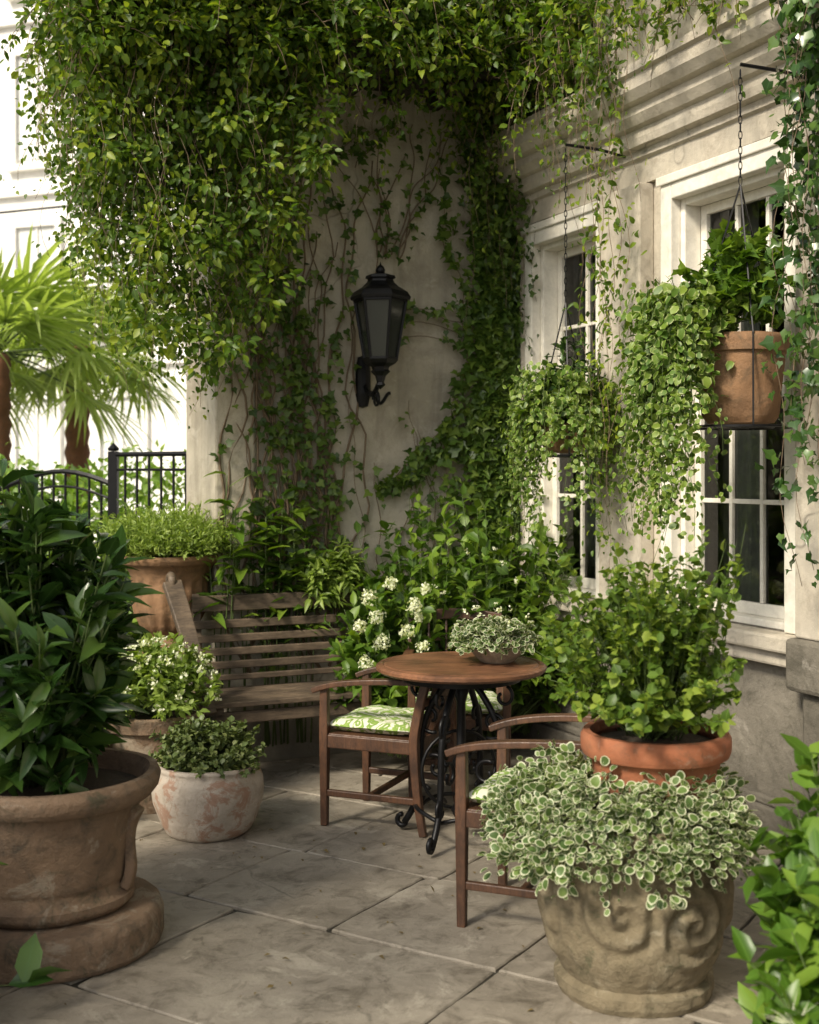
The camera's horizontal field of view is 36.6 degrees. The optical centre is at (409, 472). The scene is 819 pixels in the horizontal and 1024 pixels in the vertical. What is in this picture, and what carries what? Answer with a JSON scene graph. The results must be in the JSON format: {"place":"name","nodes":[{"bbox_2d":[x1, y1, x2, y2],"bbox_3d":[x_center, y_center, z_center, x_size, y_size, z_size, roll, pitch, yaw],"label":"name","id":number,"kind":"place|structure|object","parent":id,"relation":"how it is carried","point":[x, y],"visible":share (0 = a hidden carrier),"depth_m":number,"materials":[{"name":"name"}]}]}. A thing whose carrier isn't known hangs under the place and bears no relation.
{"place":"outdoors","nodes":[
{"label":"outdoors","id":0,"kind":"place"},
{"bbox_2d":[0,197,144,213],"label":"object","id":1,"kind":"object","parent":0,"point":[31,209],"depth_m":14.87,"materials":[{"name":"white metal"}]},
{"bbox_2d":[292,535,371,611],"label":"light green clump","id":2,"kind":"object","parent":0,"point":[328,577],"visible":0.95,"depth_m":6.83,"materials":[{"name":"green plant"}]},
{"bbox_2d":[61,767,781,1023],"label":"mortar bed","id":3,"kind":"object","parent":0,"point":[75,985],"visible":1,"depth_m":3.99,"materials":[{"name":"grey concrete"}]},
{"bbox_2d":[0,740,797,1023],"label":"paving stones","id":4,"kind":"object","parent":3,"relation":"on","point":[202,961],"visible":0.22,"depth_m":4.28,"materials":[{"name":"grey stone"}]},
{"bbox_2d":[0,862,71,987],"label":"leaf","id":5,"kind":"object","parent":4,"relation":"on","point":[30,971],"visible":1,"depth_m":3.64,"materials":[{"name":"green plant"}]},
{"bbox_2d":[0,747,163,986],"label":"terracotta planter","id":6,"kind":"object","parent":4,"relation":"on","point":[80,898],"visible":0.92,"depth_m":3.97,"materials":[{"name":"ceramic"}]},
{"bbox_2d":[0,458,164,795],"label":"glossy leaf plant","id":7,"kind":"object","parent":6,"relation":"on","point":[66,624],"visible":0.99,"depth_m":4.07,"materials":[{"name":"green plant"}]},
{"bbox_2d":[0,442,185,647],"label":"iron fence","id":8,"kind":"object","parent":4,"relation":"on","point":[114,469],"visible":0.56,"depth_m":8.12,"materials":[{"name":"black metal"}]},
{"bbox_2d":[46,499,145,653],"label":"garden shrub","id":9,"kind":"object","parent":4,"relation":"on","point":[137,636],"visible":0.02,"depth_m":7.55,"materials":[{"name":"green plant"}]},
{"bbox_2d":[106,704,204,813],"bbox_3d":[-1.243,1.370,5.950,0.510,0.460,0.510,0,0,0],"label":"stone flower pot","id":10,"kind":"object","parent":4,"relation":"on","point":[136,734],"visible":0.23,"depth_m":5.74,"materials":[{"name":"stone"}]},
{"bbox_2d":[117,631,223,721],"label":"white flowering plant","id":11,"kind":"object","parent":10,"relation":"on","point":[165,689],"visible":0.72,"depth_m":5.86,"materials":[{"name":"green plant"}]},
{"bbox_2d":[121,635,221,711],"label":"white blossoms","id":12,"kind":"object","parent":11,"relation":"attached to","point":[181,649],"visible":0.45,"depth_m":5.85,"materials":[{"name":"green plant"}]},
{"bbox_2d":[124,552,218,701],"bbox_3d":[-1.310,1.022,6.748,0.550,1.155,0.550,0,0,0],"label":"terracotta urn","id":13,"kind":"object","parent":4,"relation":"on","point":[187,571],"visible":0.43,"depth_m":6.57,"materials":[{"name":"ceramic"}]},
{"bbox_2d":[89,497,263,582],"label":"feathery urn plant","id":14,"kind":"object","parent":13,"relation":"in","point":[164,534],"visible":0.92,"depth_m":6.55,"materials":[{"name":"green plant"}]},
{"bbox_2d":[151,757,263,842],"bbox_3d":[-0.897,1.445,5.523,0.496,0.310,0.496,0,0,0],"label":"limewashed pot","id":15,"kind":"object","parent":4,"relation":"on","point":[211,807],"visible":0.67,"depth_m":5.32,"materials":[{"name":"ceramic"}]},
{"bbox_2d":[148,714,266,778],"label":"round shrub","id":16,"kind":"object","parent":15,"relation":"on","point":[199,747],"visible":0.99,"depth_m":5.42,"materials":[{"name":"green plant"}]},
{"bbox_2d":[186,90,254,752],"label":"corner pier","id":17,"kind":"structure","parent":4,"relation":"on","point":[202,437],"depth_m":6.79,"materials":[{"name":"paint"}]},
{"bbox_2d":[180,471,340,746],"bbox_3d":[-0.807,0.745,6.789,0.930,1.511,0.534,0,0,-30],"label":"ginger plant","id":18,"kind":"object","parent":4,"relation":"on","point":[239,574],"visible":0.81,"depth_m":6.77,"materials":[{"name":"green plant"}]},
{"bbox_2d":[162,571,442,770],"bbox_3d":[-0.576,1.057,6.599,1.439,1.085,0.565,0,0,-24],"label":"garden bench","id":19,"kind":"object","parent":4,"relation":"on","point":[188,625],"visible":0.42,"depth_m":6.61,"materials":[{"name":"brown wood"}]},
{"bbox_2d":[63,802,571,1022],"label":"fallen leaves","id":20,"kind":"object","parent":4,"relation":"on","point":[271,985],"visible":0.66,"depth_m":4.43,"materials":[{"name":"brown plant"}]},
{"bbox_2d":[254,0,502,761],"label":"stucco wall","id":21,"kind":"structure","parent":4,"relation":"on","point":[419,376],"depth_m":7.14,"materials":[{"name":"paint"}]},
{"bbox_2d":[208,114,497,680],"bbox_3d":[-0.224,-0.452,7.044,1.908,3.240,0.124,0,0,-24],"label":"climbing ivy","id":22,"kind":"object","parent":21,"relation":"attached to","point":[416,470],"visible":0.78,"depth_m":6.94,"materials":[{"name":"green plant"}]},
{"bbox_2d":[350,261,410,407],"bbox_3d":[-0.178,-0.769,6.912,0.318,0.801,0.477,0,0,-24],"label":"wall lantern","id":23,"kind":"object","parent":21,"relation":"attached to","point":[380,298],"depth_m":6.78,"materials":[{"name":"black metal"}]},
{"bbox_2d":[311,666,455,837],"bbox_3d":[-0.069,1.225,5.738,0.607,0.754,0.554,0,0,22],"label":"wooden armchair","id":24,"kind":"object","parent":4,"relation":"on","point":[367,728],"visible":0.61,"depth_m":5.59,"materials":[{"name":"brown wood"}]},
{"bbox_2d":[321,482,591,758],"bbox_3d":[0.275,0.785,6.894,1.731,1.464,1.064,0,0,-25],"label":"hydrangea shrub","id":25,"kind":"object","parent":4,"relation":"on","point":[460,583],"visible":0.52,"depth_m":6.67,"materials":[{"name":"green plant"}]},
{"bbox_2d":[353,530,566,668],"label":"hydrangea blooms","id":26,"kind":"object","parent":25,"relation":"attached to","point":[424,589],"visible":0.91,"depth_m":6.26,"materials":[{"name":"white plant"}]},
{"bbox_2d":[403,608,510,797],"bbox_3d":[0.240,1.160,6.248,0.554,0.884,0.648,0,0,0],"label":"wooden armchair","id":27,"kind":"object","parent":4,"relation":"on","point":[504,712],"visible":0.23,"depth_m":6.12,"materials":[{"name":"brown wood"}]},
{"bbox_2d":[376,651,546,854],"bbox_3d":[0.225,1.208,5.400,0.744,0.757,0.744,0,0,-17],"label":"bistro table","id":28,"kind":"object","parent":4,"relation":"on","point":[458,675],"visible":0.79,"depth_m":5.32,"materials":[{"name":"brown wood"}]},
{"bbox_2d":[469,639,525,663],"bbox_3d":[0.386,0.773,5.417,0.261,0.110,0.260,0,0,0],"label":"stone bowl","id":29,"kind":"object","parent":28,"relation":"on","point":[493,657],"visible":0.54,"depth_m":5.33,"materials":[{"name":"stone"}]},
{"bbox_2d":[447,614,541,658],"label":"variegated bowl plant","id":30,"kind":"object","parent":29,"relation":"in","point":[482,633],"visible":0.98,"depth_m":5.32,"materials":[{"name":"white plant"}]},
{"bbox_2d":[454,602,531,625],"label":"white blossoms","id":31,"kind":"object","parent":30,"relation":"on","point":[498,610],"visible":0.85,"depth_m":5.37,"materials":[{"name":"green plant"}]},
{"bbox_2d":[444,713,601,927],"bbox_3d":[0.501,1.225,4.478,0.607,0.754,0.554,0,0,22],"label":"wooden armchair","id":32,"kind":"object","parent":4,"relation":"on","point":[467,816],"visible":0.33,"depth_m":4.34,"materials":[{"name":"brown wood"}]},
{"bbox_2d":[518,0,747,594],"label":"wall","id":33,"kind":"structure","parent":4,"relation":"on","point":[712,490],"depth_m":6.19,"materials":[{"name":"paint"}]},
{"bbox_2d":[0,0,571,428],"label":"cascading vine","id":34,"kind":"object","parent":33,"relation":"attached to","point":[118,139],"visible":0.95,"depth_m":6.04,"materials":[{"name":"green plant"}]},
{"bbox_2d":[0,0,617,186],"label":"overhanging vine","id":35,"kind":"object","parent":33,"relation":"attached to","point":[375,17],"visible":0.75,"depth_m":6.16,"materials":[{"name":"green plant"}]},
{"bbox_2d":[66,0,564,115],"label":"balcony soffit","id":36,"kind":"structure","parent":33,"relation":"attached to","point":[407,91],"depth_m":6.68,"materials":[{"name":"green plant"}]},
{"bbox_2d":[433,94,539,582],"bbox_3d":[0.545,-0.659,7.313,0.564,3.429,0.700,0,0,35],"label":"corner ivy","id":37,"kind":"object","parent":33,"relation":"attached to","point":[492,367],"visible":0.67,"depth_m":7.30,"materials":[{"name":"green plant"}]},
{"bbox_2d":[521,201,598,598],"bbox_3d":[0.918,-0.383,6.937,0.175,2.125,0.890,0,0,-24],"label":"window casing","id":38,"kind":"object","parent":33,"relation":"attached to","point":[548,241],"depth_m":7.22,"materials":[{"name":"white wood"}]},
{"bbox_2d":[553,241,595,589],"bbox_3d":[0.993,-0.325,6.971,0.069,1.938,0.616,0,0,-24],"label":"window sash","id":39,"kind":"object","parent":38,"relation":"in","point":[589,583],"depth_m":7.08,"materials":[{"name":"white wood"}]},
{"bbox_2d":[573,241,595,578],"bbox_3d":[1.057,-0.360,7.257,0.040,2.080,0.320,0,0,-24],"label":"curtain","id":40,"kind":"object","parent":33,"relation":"hanging from","point":[591,519],"depth_m":7.28,"materials":[{"name":"fabric"}]},
{"bbox_2d":[439,0,777,584],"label":"trailing vine","id":41,"kind":"object","parent":33,"relation":"attached to","point":[587,56],"visible":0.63,"depth_m":6.06,"materials":[{"name":"green plant"}]},
{"bbox_2d":[482,0,818,229],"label":"cornice","id":42,"kind":"structure","parent":33,"relation":"attached to","point":[681,112],"depth_m":5.83,"materials":[{"name":"stone"}]},
{"bbox_2d":[531,143,625,456],"bbox_3d":[0.850,-0.873,6.303,0.502,1.588,0.354,0,0,-36],"label":"hanging basket","id":43,"kind":"object","parent":42,"relation":"hanging from","point":[556,446],"visible":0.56,"depth_m":6.25,"materials":[{"name":"metal"}]},
{"bbox_2d":[498,359,626,549],"bbox_3d":[0.815,-0.091,6.207,0.745,0.969,0.634,0,0,0],"label":"trailing basket plant","id":44,"kind":"object","parent":43,"relation":"in","point":[535,408],"visible":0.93,"depth_m":6.12,"materials":[{"name":"green plant"}]},
{"bbox_2d":[534,321,603,410],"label":"basket foliage","id":45,"kind":"object","parent":43,"relation":"in","point":[562,356],"visible":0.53,"depth_m":6.24,"materials":[{"name":"green plant"}]},
{"bbox_2d":[690,62,804,429],"bbox_3d":[1.379,-0.923,5.011,0.511,1.488,0.434,0,0,28],"label":"hanging basket","id":46,"kind":"object","parent":42,"relation":"hanging from","point":[745,384],"visible":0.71,"depth_m":4.88,"materials":[{"name":"ceramic"}]},
{"bbox_2d":[600,265,739,573],"bbox_3d":[1.083,-0.214,4.988,0.564,1.232,0.546,0,0,-39],"label":"trailing basket plant","id":47,"kind":"object","parent":46,"relation":"in","point":[676,339],"visible":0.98,"depth_m":4.86,"materials":[{"name":"green plant"}]},
{"bbox_2d":[671,218,795,328],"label":"basket foliage","id":48,"kind":"object","parent":46,"relation":"in","point":[727,278],"visible":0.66,"depth_m":4.94,"materials":[{"name":"green plant"}]},
{"bbox_2d":[750,0,818,587],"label":"hanging ivy","id":49,"kind":"object","parent":42,"relation":"hanging from","point":[800,14],"visible":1,"depth_m":4.60,"materials":[{"name":"green plant"}]},
{"bbox_2d":[599,118,818,640],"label":"pilasters","id":50,"kind":"object","parent":33,"relation":"attached to","point":[640,273],"visible":0.42,"depth_m":6.15,"materials":[{"name":"stone"}]},
{"bbox_2d":[656,128,794,633],"bbox_3d":[1.492,-0.383,5.650,0.175,2.125,1.010,0,0,-24],"label":"window casing","id":51,"kind":"object","parent":33,"relation":"attached to","point":[687,193],"depth_m":5.74,"materials":[{"name":"white wood"}]},
{"bbox_2d":[717,188,759,601],"bbox_3d":[1.607,-0.360,6.024,0.040,2.080,0.320,0,0,-24],"label":"curtain","id":52,"kind":"object","parent":33,"relation":"hanging from","point":[747,458],"depth_m":5.98,"materials":[{"name":"fabric"}]},
{"bbox_2d":[695,186,783,618],"bbox_3d":[1.567,-0.325,5.683,0.069,1.938,0.736,0,0,-24],"label":"window sash","id":53,"kind":"object","parent":33,"relation":"in","point":[762,607],"depth_m":5.76,"materials":[{"name":"white wood"}]},
{"bbox_2d":[759,185,783,605],"bbox_3d":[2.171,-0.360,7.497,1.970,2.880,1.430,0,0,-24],"label":"window pane","id":54,"kind":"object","parent":33,"relation":"attached to","point":[775,563],"depth_m":6.62,"materials":[{"name":"glass"}]},
{"bbox_2d":[537,788,733,1018],"bbox_3d":[0.699,1.325,3.857,0.604,0.550,0.609,0,0,0],"label":"carved stone planter","id":55,"kind":"object","parent":4,"relation":"on","point":[630,955],"visible":0.45,"depth_m":3.62,"materials":[{"name":"stone"}]},
{"bbox_2d":[473,727,768,915],"bbox_3d":[0.644,1.057,3.868,0.898,0.431,0.888,0,0,0],"label":"variegated ivy","id":56,"kind":"object","parent":55,"relation":"in","point":[531,798],"visible":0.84,"depth_m":3.61,"materials":[{"name":"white plant"}]},
{"bbox_2d":[580,718,731,826],"bbox_3d":[0.775,0.940,3.900,0.471,0.260,0.471,0,0,0],"label":"terracotta pot","id":57,"kind":"object","parent":55,"relation":"on","point":[701,752],"visible":0.61,"depth_m":3.73,"materials":[{"name":"ceramic"}]},
{"bbox_2d":[533,524,748,740],"bbox_3d":[0.726,0.503,3.889,0.645,0.705,0.770,0,0,0],"label":"boxwood bush","id":58,"kind":"object","parent":57,"relation":"in","point":[653,647],"visible":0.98,"depth_m":3.74,"materials":[{"name":"green plant"}]},
{"bbox_2d":[511,706,802,836],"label":"plinth","id":59,"kind":"structure","parent":4,"relation":"on","point":[764,812],"depth_m":5.47,"materials":[{"name":"stone"}]},
{"bbox_2d":[523,587,803,804],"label":"wall","id":60,"kind":"structure","parent":4,"relation":"on","point":[768,709],"depth_m":5.43,"materials":[{"name":"stone"}]},
{"bbox_2d":[522,592,795,667],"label":"stone sills","id":61,"kind":"structure","parent":60,"relation":"on","point":[761,645],"depth_m":5.37,"materials":[{"name":"stone"}]},
{"bbox_2d":[593,607,818,816],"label":"pilaster bases","id":62,"kind":"object","parent":4,"relation":"on","point":[802,665],"visible":0.2,"depth_m":5.03,"materials":[{"name":"stone"}]},
{"bbox_2d":[727,733,818,1023],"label":"bright leaf shrub","id":63,"kind":"object","parent":4,"relation":"on","point":[787,894],"visible":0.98,"depth_m":3.05,"materials":[{"name":"green plant"}]},
{"bbox_2d":[763,993,815,1023],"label":"spiky white flower","id":64,"kind":"object","parent":63,"relation":"on","point":[782,1021],"visible":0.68,"depth_m":2.76,"materials":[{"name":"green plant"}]},
{"label":"ground","id":65,"kind":"structure","parent":0,"visible":0},
{"bbox_2d":[0,222,174,514],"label":"fan palm","id":66,"kind":"object","parent":65,"relation":"on","point":[45,323],"visible":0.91,"depth_m":11.87,"materials":[{"name":"green plant"}]},
{"bbox_2d":[0,267,185,510],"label":"fan palm","id":67,"kind":"object","parent":65,"relation":"on","point":[78,455],"visible":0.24,"depth_m":13.40,"materials":[{"name":"green plant"}]},
{"bbox_2d":[0,0,185,557],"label":"townhouse","id":68,"kind":"structure","parent":65,"relation":"on","point":[45,450],"depth_m":23.62,"materials":[{"name":"paint"}]},
{"bbox_2d":[18,53,140,504],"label":"windows","id":69,"kind":"structure","parent":68,"relation":"in","point":[46,441],"depth_m":23.63,"materials":[{"name":"white glass"}]},
{"bbox_2d":[0,439,185,634],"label":"hedge","id":70,"kind":"object","parent":65,"relation":"on","point":[130,488],"visible":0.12,"depth_m":10.59,"materials":[{"name":"green plant"}]}
]}

